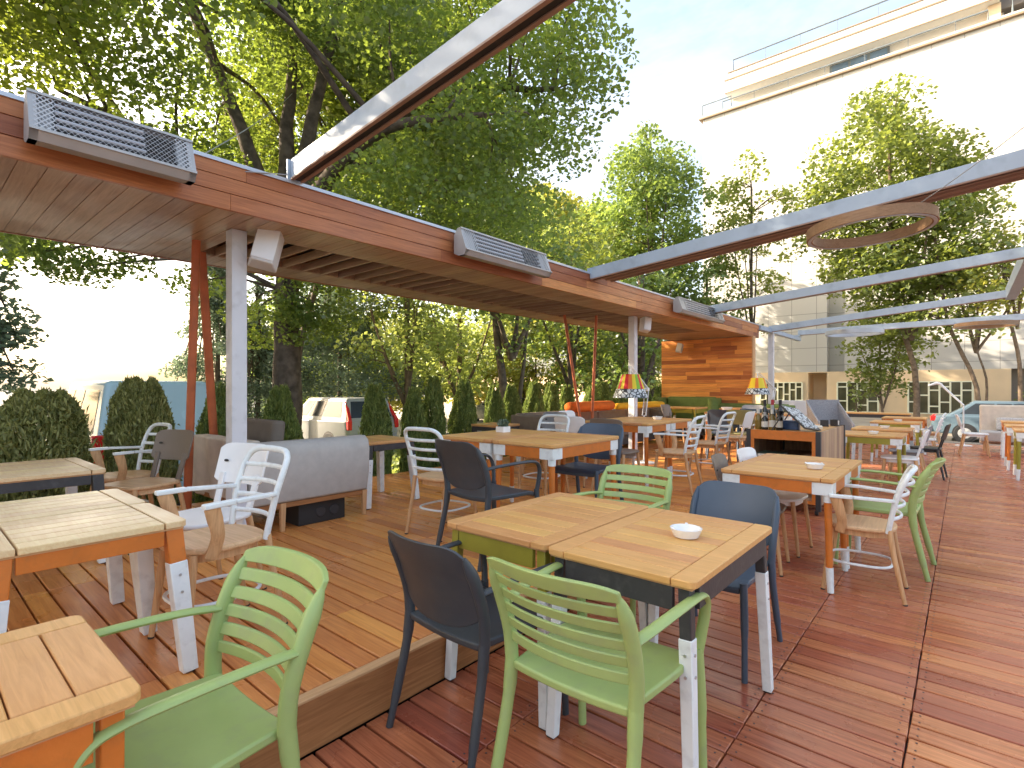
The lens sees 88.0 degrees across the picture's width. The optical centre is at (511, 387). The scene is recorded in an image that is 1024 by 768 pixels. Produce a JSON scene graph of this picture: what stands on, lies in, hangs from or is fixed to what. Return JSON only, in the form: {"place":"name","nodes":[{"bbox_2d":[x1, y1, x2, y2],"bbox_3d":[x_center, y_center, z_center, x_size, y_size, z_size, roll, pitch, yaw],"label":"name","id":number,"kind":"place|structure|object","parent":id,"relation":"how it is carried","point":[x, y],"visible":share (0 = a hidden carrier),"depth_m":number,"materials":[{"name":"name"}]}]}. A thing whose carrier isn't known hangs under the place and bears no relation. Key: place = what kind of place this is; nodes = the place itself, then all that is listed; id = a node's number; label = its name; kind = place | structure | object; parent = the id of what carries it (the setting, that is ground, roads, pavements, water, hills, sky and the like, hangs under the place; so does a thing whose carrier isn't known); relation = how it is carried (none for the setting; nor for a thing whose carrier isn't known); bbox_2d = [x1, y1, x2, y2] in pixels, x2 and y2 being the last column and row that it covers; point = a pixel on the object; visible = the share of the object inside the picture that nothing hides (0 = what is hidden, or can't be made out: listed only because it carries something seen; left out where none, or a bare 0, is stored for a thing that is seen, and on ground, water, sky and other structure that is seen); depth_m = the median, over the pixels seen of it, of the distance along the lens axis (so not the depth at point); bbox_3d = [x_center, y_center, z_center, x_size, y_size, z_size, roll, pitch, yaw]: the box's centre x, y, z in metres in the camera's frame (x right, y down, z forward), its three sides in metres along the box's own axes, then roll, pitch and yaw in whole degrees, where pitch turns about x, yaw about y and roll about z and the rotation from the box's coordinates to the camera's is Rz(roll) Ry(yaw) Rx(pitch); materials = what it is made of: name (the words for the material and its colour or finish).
{"place":"outdoors","nodes":[
{"label":"outdoors","id":0,"kind":"place"},
{"bbox_2d":[13,410,483,437],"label":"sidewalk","id":1,"kind":"structure","parent":0,"point":[447,418],"depth_m":28.79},
{"bbox_2d":[158,266,270,417],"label":"spruce tree","id":2,"kind":"object","parent":1,"relation":"on","point":[178,368],"visible":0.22,"depth_m":18.45,"materials":[{"name":"green plant"}]},
{"bbox_2d":[247,280,273,418],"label":"spruce tree","id":3,"kind":"object","parent":1,"relation":"on","point":[259,358],"visible":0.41,"depth_m":19.73,"materials":[{"name":"green plant"}]},
{"bbox_2d":[251,282,426,401],"bbox_3d":[-6.467,-3.890,20.357,5.987,11.643,5.465,0,0,18],"label":"spruce tree","id":4,"kind":"object","parent":1,"relation":"on","point":[339,388],"visible":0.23,"depth_m":19.30,"materials":[{"name":"green plant"}]},
{"bbox_2d":[355,304,492,410],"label":"deciduous tree","id":5,"kind":"object","parent":1,"relation":"on","point":[453,370],"visible":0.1,"depth_m":26.92,"materials":[{"name":"green plant"}]},
{"bbox_2d":[467,313,604,399],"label":"deciduous tree","id":6,"kind":"object","parent":1,"relation":"on","point":[515,381],"visible":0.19,"depth_m":28.25,"materials":[{"name":"green plant"}]},
{"bbox_2d":[7,436,744,709],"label":"raised deck","id":7,"kind":"structure","parent":0,"point":[361,622],"depth_m":3.10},
{"bbox_2d":[0,457,105,563],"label":"table","id":8,"kind":"object","parent":7,"relation":"on","point":[70,475],"visible":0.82,"depth_m":3.46,"materials":[{"name":"brown wood"}]},
{"bbox_2d":[0,489,145,631],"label":"table","id":9,"kind":"object","parent":7,"relation":"on","point":[22,509],"visible":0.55,"depth_m":2.53,"materials":[{"name":"brown wood"}]},
{"bbox_2d":[0,503,198,673],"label":"table","id":10,"kind":"object","parent":7,"relation":"on","point":[141,531],"visible":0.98,"depth_m":2.12,"materials":[{"name":"brown wood"}]},
{"bbox_2d":[89,422,171,502],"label":"ladder back chair","id":11,"kind":"object","parent":7,"relation":"on","point":[122,473],"visible":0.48,"depth_m":4.40,"materials":[{"name":"plastic"}]},
{"bbox_2d":[104,429,193,554],"bbox_3d":[-2.765,0.754,4.023,0.430,0.837,0.540,0,0,21],"label":"panel back chair","id":12,"kind":"object","parent":7,"relation":"on","point":[172,444],"visible":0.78,"depth_m":4.15,"materials":[{"name":"brown wood"}]},
{"bbox_2d":[183,240,200,508],"bbox_3d":[-2.650,-0.013,4.381,0.344,2.370,0.063,0,0,45],"label":"leaning pole","id":13,"kind":"object","parent":7,"relation":"on","point":[192,342],"visible":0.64,"depth_m":4.34,"materials":[{"name":"red paint"}]},
{"bbox_2d":[199,252,217,434],"bbox_3d":[-2.787,-0.013,4.898,0.072,2.378,0.563,0,0,-14],"label":"leaning pole","id":14,"kind":"object","parent":7,"relation":"on","point":[208,349],"visible":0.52,"depth_m":4.80,"materials":[{"name":"red paint"}]},
{"bbox_2d":[153,442,268,589],"bbox_3d":[-1.701,0.754,2.985,0.430,0.837,0.540,0,0,25],"label":"panel back chair","id":15,"kind":"object","parent":7,"relation":"on","point":[231,457],"visible":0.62,"depth_m":3.15,"materials":[{"name":"white plastic"}]},
{"bbox_2d":[147,445,290,638],"bbox_3d":[-1.395,0.737,2.576,0.545,0.871,0.534,0,0,37],"label":"ladder back chair","id":16,"kind":"object","parent":7,"relation":"on","point":[217,539],"visible":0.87,"depth_m":2.55,"materials":[{"name":"white wood"}]},
{"bbox_2d":[183,418,368,531],"bbox_3d":[-2.223,0.721,4.969,1.525,0.898,1.110,0,0,41],"label":"corner sofa","id":17,"kind":"object","parent":7,"relation":"on","point":[325,469],"visible":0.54,"depth_m":4.55,"materials":[{"name":"grey fabric"}]},
{"bbox_2d":[285,497,344,525],"bbox_3d":[-1.767,1.077,4.731,0.308,0.185,0.440,0,0,41],"label":"subwoofer","id":18,"kind":"object","parent":7,"relation":"on","point":[310,513],"visible":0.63,"depth_m":4.59,"materials":[{"name":"metal"}]},
{"bbox_2d":[0,90,759,524],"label":"wooden canopy","id":19,"kind":"object","parent":7,"relation":"on","point":[222,210],"visible":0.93,"depth_m":4.13,"materials":[{"name":"wood"}]},
{"bbox_2d":[24,87,196,185],"bbox_3d":[-2.205,-1.373,2.955,0.203,0.266,0.750,0,0,41],"label":"patio heater","id":20,"kind":"object","parent":19,"relation":"attached to","point":[52,122],"visible":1,"depth_m":2.88,"materials":[{"name":"metal"}]},
{"bbox_2d":[248,229,283,272],"bbox_3d":[-1.892,-1.070,4.082,0.207,0.324,0.308,13,-5,-21],"label":"wall speaker","id":21,"kind":"object","parent":19,"relation":"attached to","point":[266,251],"depth_m":3.98,"materials":[{"name":"white plastic"}]},
{"bbox_2d":[286,0,575,183],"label":"roof beam","id":22,"kind":"structure","parent":19,"relation":"attached to","point":[496,29],"depth_m":2.88,"materials":[{"name":"metal"}]},
{"bbox_2d":[454,227,551,277],"bbox_3d":[-0.062,-1.373,5.464,0.203,0.266,1.330,0,0,41],"label":"patio heater","id":23,"kind":"object","parent":19,"relation":"attached to","point":[476,245],"visible":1,"depth_m":5.32,"materials":[{"name":"metal"}]},
{"bbox_2d":[673,296,724,323],"bbox_3d":[3.370,-1.373,9.483,0.203,0.266,2.000,0,0,41],"label":"patio heater","id":24,"kind":"object","parent":19,"relation":"attached to","point":[685,306],"visible":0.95,"depth_m":9.23,"materials":[{"name":"metal"}]},
{"bbox_2d":[587,149,1023,281],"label":"roof beam","id":25,"kind":"structure","parent":19,"relation":"attached to","point":[1003,169],"depth_m":5.24,"materials":[{"name":"metal"}]},
{"bbox_2d":[806,202,939,249],"bbox_3d":[3.248,-1.504,4.827,1.000,0.200,1.000,-4,-3,40],"label":"ring lamp","id":26,"kind":"object","parent":25,"relation":"hanging from","point":[930,211],"visible":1,"depth_m":4.70,"materials":[{"name":"brown wood"}]},
{"bbox_2d":[711,247,1023,312],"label":"roof beam","id":27,"kind":"structure","parent":19,"relation":"attached to","point":[1003,256],"depth_m":8.30,"materials":[{"name":"metal"}]},
{"bbox_2d":[366,435,419,509],"bbox_3d":[-1.436,0.849,5.540,0.675,0.643,0.655,0,0,41],"label":"table","id":28,"kind":"object","parent":7,"relation":"on","point":[379,444],"visible":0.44,"depth_m":5.47,"materials":[{"name":"brown wood"}]},
{"bbox_2d":[403,427,476,541],"bbox_3d":[-0.579,0.737,4.304,0.420,0.871,0.534,0,0,36],"label":"ladder back chair","id":29,"kind":"object","parent":7,"relation":"on","point":[434,477],"visible":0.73,"depth_m":4.22,"materials":[{"name":"plastic"}]},
{"bbox_2d":[435,439,541,571],"bbox_3d":[-0.193,0.760,3.725,0.647,0.827,0.557,0,0,-43],"label":"solid back armchair","id":30,"kind":"object","parent":7,"relation":"on","point":[466,469],"visible":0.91,"depth_m":3.57,"materials":[{"name":"plastic"}]},
{"bbox_2d":[441,429,557,513],"bbox_3d":[-0.090,0.794,4.891,0.627,0.747,0.997,0,0,41],"label":"dining table","id":31,"kind":"object","parent":7,"relation":"on","point":[482,441],"visible":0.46,"depth_m":4.69,"materials":[{"name":"brown wood"}]},
{"bbox_2d":[517,414,569,495],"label":"ladder back chair","id":32,"kind":"object","parent":7,"relation":"on","point":[545,472],"visible":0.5,"depth_m":5.91,"materials":[{"name":"white paint"}]},
{"bbox_2d":[493,432,618,507],"bbox_3d":[0.390,0.794,4.480,0.623,0.747,0.997,0,0,41],"label":"dining table","id":33,"kind":"object","parent":7,"relation":"on","point":[551,448],"visible":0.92,"depth_m":4.24,"materials":[{"name":"brown wood"}]},
{"bbox_2d":[548,423,623,499],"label":"solid back chair","id":34,"kind":"object","parent":7,"relation":"on","point":[576,468],"visible":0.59,"depth_m":4.98,"materials":[{"name":"blue plastic"}]},
{"bbox_2d":[511,407,669,444],"bbox_3d":[1.713,0.790,10.044,0.640,0.760,4.642,0,0,41],"label":"long bench","id":35,"kind":"object","parent":7,"relation":"on","point":[527,421],"visible":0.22,"depth_m":10.14,"materials":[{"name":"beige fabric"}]},
{"bbox_2d":[585,418,670,486],"bbox_3d":[1.473,0.794,6.783,0.907,0.747,0.667,0,0,41],"label":"dining table","id":36,"kind":"object","parent":7,"relation":"on","point":[646,427],"visible":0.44,"depth_m":6.44,"materials":[{"name":"brown wood"}]},
{"bbox_2d":[613,366,654,464],"bbox_3d":[1.865,0.417,8.211,0.550,1.505,0.650,0,0,41],"label":"floor lamp","id":37,"kind":"object","parent":7,"relation":"on","point":[630,385],"visible":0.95,"depth_m":8.03,"materials":[{"name":"multicoloured fabric"}]},
{"bbox_2d":[652,415,705,496],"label":"ladder back chair","id":38,"kind":"object","parent":7,"relation":"on","point":[674,451],"visible":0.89,"depth_m":5.88,"materials":[{"name":"plastic"}]},
{"bbox_2d":[655,396,721,438],"bbox_3d":[4.173,0.690,12.585,1.392,0.960,0.620,0,0,41],"label":"tall bench","id":39,"kind":"object","parent":7,"relation":"on","point":[713,402],"visible":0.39,"depth_m":12.57,"materials":[{"name":"fabric"}]},
{"bbox_2d":[662,336,755,436],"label":"wooden wall","id":40,"kind":"structure","parent":7,"relation":"on","point":[724,369],"depth_m":12.61,"materials":[{"name":"brown wood"}]},
{"bbox_2d":[688,412,735,471],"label":"ladder back chair","id":41,"kind":"object","parent":7,"relation":"on","point":[716,444],"visible":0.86,"depth_m":6.86,"materials":[{"name":"plastic"}]},
{"bbox_2d":[759,325,800,403],"bbox_3d":[7.196,-0.055,14.153,0.120,2.870,4.030,0,0,41],"label":"corner post","id":42,"kind":"object","parent":7,"relation":"on","point":[771,334],"visible":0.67,"depth_m":13.36,"materials":[{"name":"metal"}]},
{"bbox_2d":[769,290,1005,331],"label":"roof beam","id":43,"kind":"structure","parent":42,"relation":"attached to","point":[983,297],"depth_m":11.64,"materials":[{"name":"metal"}]},
{"bbox_2d":[794,313,1023,336],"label":"roof beam","id":44,"kind":"structure","parent":42,"relation":"attached to","point":[930,323],"depth_m":13.69,"materials":[{"name":"metal"}]},
{"bbox_2d":[0,0,917,389],"label":"sky","id":45,"kind":"structure","parent":0,"point":[688,49],"materials":[{"name":"white"}]},
{"bbox_2d":[0,389,1023,505],"bbox_3d":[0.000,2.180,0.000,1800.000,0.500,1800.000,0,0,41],"label":"ground","id":46,"kind":"structure","parent":0,"point":[5,397],"depth_m":20.26,"materials":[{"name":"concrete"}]},
{"bbox_2d":[0,235,53,394],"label":"spruce tree","id":47,"kind":"object","parent":46,"relation":"on","point":[7,331],"visible":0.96,"depth_m":8.90,"materials":[{"name":"green plant"}]},
{"bbox_2d":[0,0,221,115],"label":"maple tree","id":48,"kind":"object","parent":46,"relation":"on","point":[31,21],"visible":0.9,"depth_m":7.04,"materials":[{"name":"green plant"}]},
{"bbox_2d":[48,381,206,497],"bbox_3d":[-6.923,0.932,9.463,4.370,2.085,2.040,0,0,41],"label":"parked van","id":49,"kind":"object","parent":46,"relation":"on","point":[96,395],"visible":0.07,"depth_m":8.26,"materials":[{"name":"blue paint"}]},
{"bbox_2d":[0,0,639,428],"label":"maple tree","id":50,"kind":"object","parent":46,"relation":"on","point":[454,118],"visible":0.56,"depth_m":7.96,"materials":[{"name":"green plant"}]},
{"bbox_2d":[302,397,398,438],"bbox_3d":[-5.601,1.133,16.685,4.400,1.685,2.060,0,0,41],"label":"parked car","id":51,"kind":"object","parent":46,"relation":"on","point":[322,417],"visible":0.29,"depth_m":15.38,"materials":[{"name":"white paint"}]},
{"bbox_2d":[204,0,553,358],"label":"maple tree","id":52,"kind":"object","parent":46,"relation":"on","point":[330,108],"visible":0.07,"depth_m":13.13,"materials":[{"name":"green plant"}]},
{"bbox_2d":[333,291,469,419],"bbox_3d":[-3.716,-1.405,18.750,4.697,6.711,5.109,0,0,-8],"label":"deciduous tree","id":53,"kind":"object","parent":46,"relation":"on","point":[412,359],"visible":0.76,"depth_m":18.52,"materials":[{"name":"green plant"}]},
{"bbox_2d":[389,298,536,415],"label":"deciduous tree","id":54,"kind":"object","parent":46,"relation":"on","point":[446,373],"visible":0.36,"depth_m":21.71,"materials":[{"name":"green plant"}]},
{"bbox_2d":[465,173,598,402],"bbox_3d":[0.033,-2.452,16.795,5.068,8.793,5.956,0,0,-22],"label":"deciduous tree","id":55,"kind":"object","parent":46,"relation":"on","point":[511,351],"visible":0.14,"depth_m":16.88,"materials":[{"name":"green plant"}]},
{"bbox_2d":[481,206,646,390],"bbox_3d":[2.107,-2.434,21.108,6.493,8.751,6.199,0,0,41],"label":"deciduous tree","id":56,"kind":"object","parent":46,"relation":"on","point":[576,240],"visible":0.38,"depth_m":20.32,"materials":[{"name":"green plant"}]},
{"bbox_2d":[527,320,662,398],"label":"deciduous tree","id":57,"kind":"object","parent":46,"relation":"on","point":[609,377],"visible":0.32,"depth_m":26.04,"materials":[{"name":"green plant"}]},
{"bbox_2d":[601,242,684,386],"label":"deciduous tree","id":58,"kind":"object","parent":46,"relation":"on","point":[644,371],"visible":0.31,"depth_m":19.84,"materials":[{"name":"green plant"}]},
{"bbox_2d":[444,0,1023,418],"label":"white apartment building","id":59,"kind":"structure","parent":46,"relation":"on","point":[783,113],"depth_m":33.90,"materials":[{"name":"paint"}]},
{"bbox_2d":[759,382,802,403],"bbox_3d":[18.581,0.570,36.653,2.740,1.960,0.078,0,0,40],"label":"window","id":60,"kind":"structure","parent":59,"relation":"in","point":[793,391],"depth_m":36.39,"materials":[{"name":"white glass"}]},
{"bbox_2d":[836,382,878,411],"bbox_3d":[21.984,0.570,33.747,2.290,1.960,0.078,0,0,40],"label":"window","id":61,"kind":"structure","parent":59,"relation":"in","point":[871,405],"depth_m":33.89,"materials":[{"name":"white glass"}]},
{"bbox_2d":[907,381,973,413],"bbox_3d":[25.083,0.570,31.100,3.040,1.960,0.078,0,0,40],"label":"window","id":62,"kind":"structure","parent":59,"relation":"in","point":[934,399],"depth_m":31.05,"materials":[{"name":"white glass"}]},
{"bbox_2d":[929,401,1023,441],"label":"parked car","id":63,"kind":"object","parent":46,"relation":"on","point":[971,416],"visible":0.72,"depth_m":18.93,"materials":[{"name":"silver metal"}]},
{"bbox_2d":[240,443,862,767],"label":"deck riser","id":64,"kind":"object","parent":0,"point":[326,718],"depth_m":2.17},
{"bbox_2d":[266,587,537,716],"bbox_3d":[3.490,1.175,7.014,0.052,0.012,19.200,0,0,41],"label":"deck edge","id":65,"kind":"object","parent":64,"relation":"on","point":[325,688],"depth_m":2.18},
{"bbox_2d":[300,442,1023,767],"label":"deck","id":66,"kind":"structure","parent":0,"point":[837,699],"depth_m":2.52,"materials":[{"name":"wood"}]},
{"bbox_2d":[0,615,140,767],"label":"dining table","id":67,"kind":"object","parent":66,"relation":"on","point":[66,682],"visible":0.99,"depth_m":1.10,"materials":[{"name":"brown wood"}]},
{"bbox_2d":[73,546,328,767],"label":"slatted armchair","id":68,"kind":"object","parent":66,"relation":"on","point":[214,717],"visible":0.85,"depth_m":1.47,"materials":[{"name":"green plastic"}]},
{"bbox_2d":[386,530,568,767],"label":"solid back armchair","id":69,"kind":"object","parent":66,"relation":"on","point":[448,593],"visible":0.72,"depth_m":1.98,"materials":[{"name":"plastic"}]},
{"bbox_2d":[445,492,648,731],"bbox_3d":[0.210,1.005,2.668,0.603,0.750,0.930,0,0,41],"label":"dining table","id":70,"kind":"object","parent":66,"relation":"on","point":[519,533],"visible":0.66,"depth_m":2.48,"materials":[{"name":"brown wood"}]},
{"bbox_2d":[486,557,710,767],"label":"slatted armchair","id":71,"kind":"object","parent":66,"relation":"on","point":[625,668],"visible":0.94,"depth_m":1.62,"materials":[{"name":"green plastic"}]},
{"bbox_2d":[574,464,672,620],"bbox_3d":[0.676,0.957,3.351,0.580,0.855,0.677,0,0,38],"label":"slatted armchair","id":72,"kind":"object","parent":66,"relation":"on","point":[665,501],"visible":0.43,"depth_m":3.54,"materials":[{"name":"green plastic"}]},
{"bbox_2d":[546,508,773,767],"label":"dining table","id":73,"kind":"object","parent":66,"relation":"on","point":[649,558],"visible":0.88,"depth_m":2.04,"materials":[{"name":"brown wood"}]},
{"bbox_2d":[689,480,782,683],"bbox_3d":[1.121,0.970,2.873,0.508,0.827,0.647,0,0,42],"label":"solid back chair","id":74,"kind":"object","parent":66,"relation":"on","point":[751,503],"visible":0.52,"depth_m":2.95,"materials":[{"name":"blue plastic"}]},
{"bbox_2d":[711,453,789,576],"bbox_3d":[1.869,0.964,4.184,0.540,0.837,0.430,0,0,35],"label":"panel back chair","id":75,"kind":"object","parent":66,"relation":"on","point":[719,461],"visible":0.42,"depth_m":4.19,"materials":[{"name":"beige plastic"}]},
{"bbox_2d":[737,447,812,557],"bbox_3d":[2.278,0.964,4.633,0.540,0.837,0.430,0,0,44],"label":"panel back chair","id":76,"kind":"object","parent":66,"relation":"on","point":[791,499],"visible":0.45,"depth_m":4.55,"materials":[{"name":"white plastic"}]},
{"bbox_2d":[721,460,849,593],"bbox_3d":[2.063,0.994,4.005,0.752,0.767,0.627,0,0,41],"label":"dining table","id":77,"kind":"object","parent":66,"relation":"on","point":[824,482],"visible":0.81,"depth_m":3.77,"materials":[{"name":"brown wood"}]},
{"bbox_2d":[746,424,844,515],"bbox_3d":[3.513,0.926,6.501,0.760,0.908,1.550,0,0,41],"label":"service trolley","id":78,"kind":"object","parent":66,"relation":"on","point":[828,442],"visible":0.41,"depth_m":6.13,"materials":[{"name":"brown wood"}]},
{"bbox_2d":[748,453,861,568],"bbox_3d":[2.477,0.994,4.490,0.752,0.767,0.632,0,0,41],"label":"dining table","id":79,"kind":"object","parent":66,"relation":"on","point":[852,466],"visible":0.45,"depth_m":4.46,"materials":[{"name":"brown wood"}]},
{"bbox_2d":[806,400,854,455],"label":"tub chair","id":80,"kind":"object","parent":66,"relation":"on","point":[819,410],"visible":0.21,"depth_m":10.33,"materials":[{"name":"grey fabric"}]},
{"bbox_2d":[821,464,917,606],"bbox_3d":[2.442,0.947,3.625,0.534,0.871,0.545,0,0,37],"label":"ladder back chair","id":81,"kind":"object","parent":66,"relation":"on","point":[846,520],"visible":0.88,"depth_m":3.52,"materials":[{"name":"white wood"}]},
{"bbox_2d":[845,430,907,482],"bbox_3d":[5.002,1.004,7.366,0.757,0.747,0.797,0,0,41],"label":"dining table","id":82,"kind":"object","parent":66,"relation":"on","point":[898,440],"visible":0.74,"depth_m":7.09,"materials":[{"name":"brown wood"}]},
{"bbox_2d":[834,457,945,581],"bbox_3d":[2.948,0.957,4.134,0.677,0.855,0.580,0,0,43],"label":"slatted armchair","id":83,"kind":"object","parent":66,"relation":"on","point":[912,510],"visible":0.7,"depth_m":3.96,"materials":[{"name":"green plastic"}]},
{"bbox_2d":[979,405,1023,451],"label":"lounge sofa","id":84,"kind":"object","parent":66,"relation":"on","point":[989,415],"visible":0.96,"depth_m":11.75,"materials":[{"name":"beige fabric"}]},
{"bbox_2d":[393,404,951,435],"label":"pavement","id":85,"kind":"structure","parent":0,"point":[860,421],"depth_m":29.52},
{"bbox_2d":[511,181,636,389],"bbox_3d":[3.570,-6.712,38.554,11.703,17.296,9.467,0,0,10],"label":"deciduous tree","id":86,"kind":"object","parent":85,"relation":"on","point":[573,201],"visible":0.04,"depth_m":35.74,"materials":[{"name":"green plant"}]},
{"bbox_2d":[572,119,728,397],"bbox_3d":[7.886,-6.836,31.173,8.685,17.547,7.882,0,0,-21],"label":"deciduous tree","id":87,"kind":"object","parent":85,"relation":"on","point":[658,191],"visible":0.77,"depth_m":29.52,"materials":[{"name":"green plant"}]},
{"bbox_2d":[681,255,749,320],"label":"deciduous tree","id":88,"kind":"object","parent":85,"relation":"on","point":[718,271],"visible":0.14,"depth_m":31.41,"materials":[{"name":"green plant"}]},
{"bbox_2d":[707,148,804,335],"bbox_3d":[14.137,-6.008,31.009,5.325,15.887,4.526,0,0,5],"label":"deciduous tree","id":89,"kind":"object","parent":85,"relation":"on","point":[735,218],"visible":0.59,"depth_m":31.07,"materials":[{"name":"green plant"}]},
{"bbox_2d":[835,288,938,419],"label":"deciduous tree","id":90,"kind":"object","parent":85,"relation":"on","point":[879,373],"visible":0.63,"depth_m":27.79,"materials":[{"name":"green plant"}]},
{"bbox_2d":[783,72,1016,416],"bbox_3d":[18.821,-6.692,25.997,9.102,17.272,8.742,0,0,41],"label":"deciduous tree","id":91,"kind":"object","parent":85,"relation":"on","point":[888,142],"visible":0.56,"depth_m":25.01,"materials":[{"name":"green plant"}]},
{"bbox_2d":[869,192,1023,400],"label":"deciduous tree","id":92,"kind":"object","parent":85,"relation":"on","point":[945,313],"visible":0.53,"depth_m":23.84,"materials":[{"name":"green plant"}]},
{"bbox_2d":[946,219,1023,400],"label":"deciduous tree","id":93,"kind":"object","parent":85,"relation":"on","point":[1018,300],"visible":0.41,"depth_m":23.33,"materials":[{"name":"green plant"}]},
{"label":"planting strip","id":94,"kind":"structure","parent":0,"visible":0},
{"bbox_2d":[0,386,97,501],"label":"hedge bush","id":95,"kind":"object","parent":94,"relation":"on","point":[33,424],"visible":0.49,"depth_m":4.74,"materials":[{"name":"green plant"}]},
{"bbox_2d":[96,375,182,507],"bbox_3d":[-3.881,0.861,5.556,0.762,2.018,0.762,0,0,41],"label":"hedge bush","id":96,"kind":"object","parent":94,"relation":"on","point":[134,415],"visible":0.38,"depth_m":5.36,"materials":[{"name":"green plant"}]},
{"bbox_2d":[192,381,225,502],"bbox_3d":[-3.331,0.888,6.020,0.637,1.979,0.626,0,0,37],"label":"thuja shrub","id":97,"kind":"object","parent":94,"relation":"on","point":[202,427],"visible":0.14,"depth_m":5.92,"materials":[{"name":"green plant"}]},
{"bbox_2d":[260,383,303,439],"bbox_3d":[-2.886,0.896,6.623,0.677,1.939,0.707,0,0,27],"label":"thuja shrub","id":98,"kind":"object","parent":94,"relation":"on","point":[279,405],"visible":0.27,"depth_m":6.51,"materials":[{"name":"green plant"}]},
{"bbox_2d":[358,383,394,476],"bbox_3d":[-1.976,0.889,7.690,0.623,1.974,0.619,0,0,32],"label":"thuja shrub","id":99,"kind":"object","parent":94,"relation":"on","point":[374,406],"visible":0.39,"depth_m":7.58,"materials":[{"name":"green plant"}]},
{"bbox_2d":[397,386,433,472],"bbox_3d":[-1.489,0.916,8.159,0.567,1.917,0.571,0,0,-16],"label":"thuja shrub","id":100,"kind":"object","parent":94,"relation":"on","point":[413,413],"visible":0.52,"depth_m":8.05,"materials":[{"name":"green plant"}]},
{"bbox_2d":[423,374,446,467],"bbox_3d":[-1.260,0.820,8.543,0.567,2.123,0.571,0,0,27],"label":"thuja shrub","id":101,"kind":"object","parent":94,"relation":"on","point":[434,396],"visible":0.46,"depth_m":8.43,"materials":[{"name":"green plant"}]},
{"bbox_2d":[447,377,477,433],"bbox_3d":[-0.820,0.834,8.992,0.651,2.070,0.680,0,0,39],"label":"thuja shrub","id":102,"kind":"object","parent":94,"relation":"on","point":[464,405],"visible":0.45,"depth_m":8.89,"materials":[{"name":"green plant"}]},
{"bbox_2d":[483,384,507,459],"bbox_3d":[-0.326,0.889,9.589,0.593,1.973,0.597,0,0,16],"label":"thuja shrub","id":103,"kind":"object","parent":94,"relation":"on","point":[494,409],"visible":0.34,"depth_m":9.48,"materials":[{"name":"green plant"}]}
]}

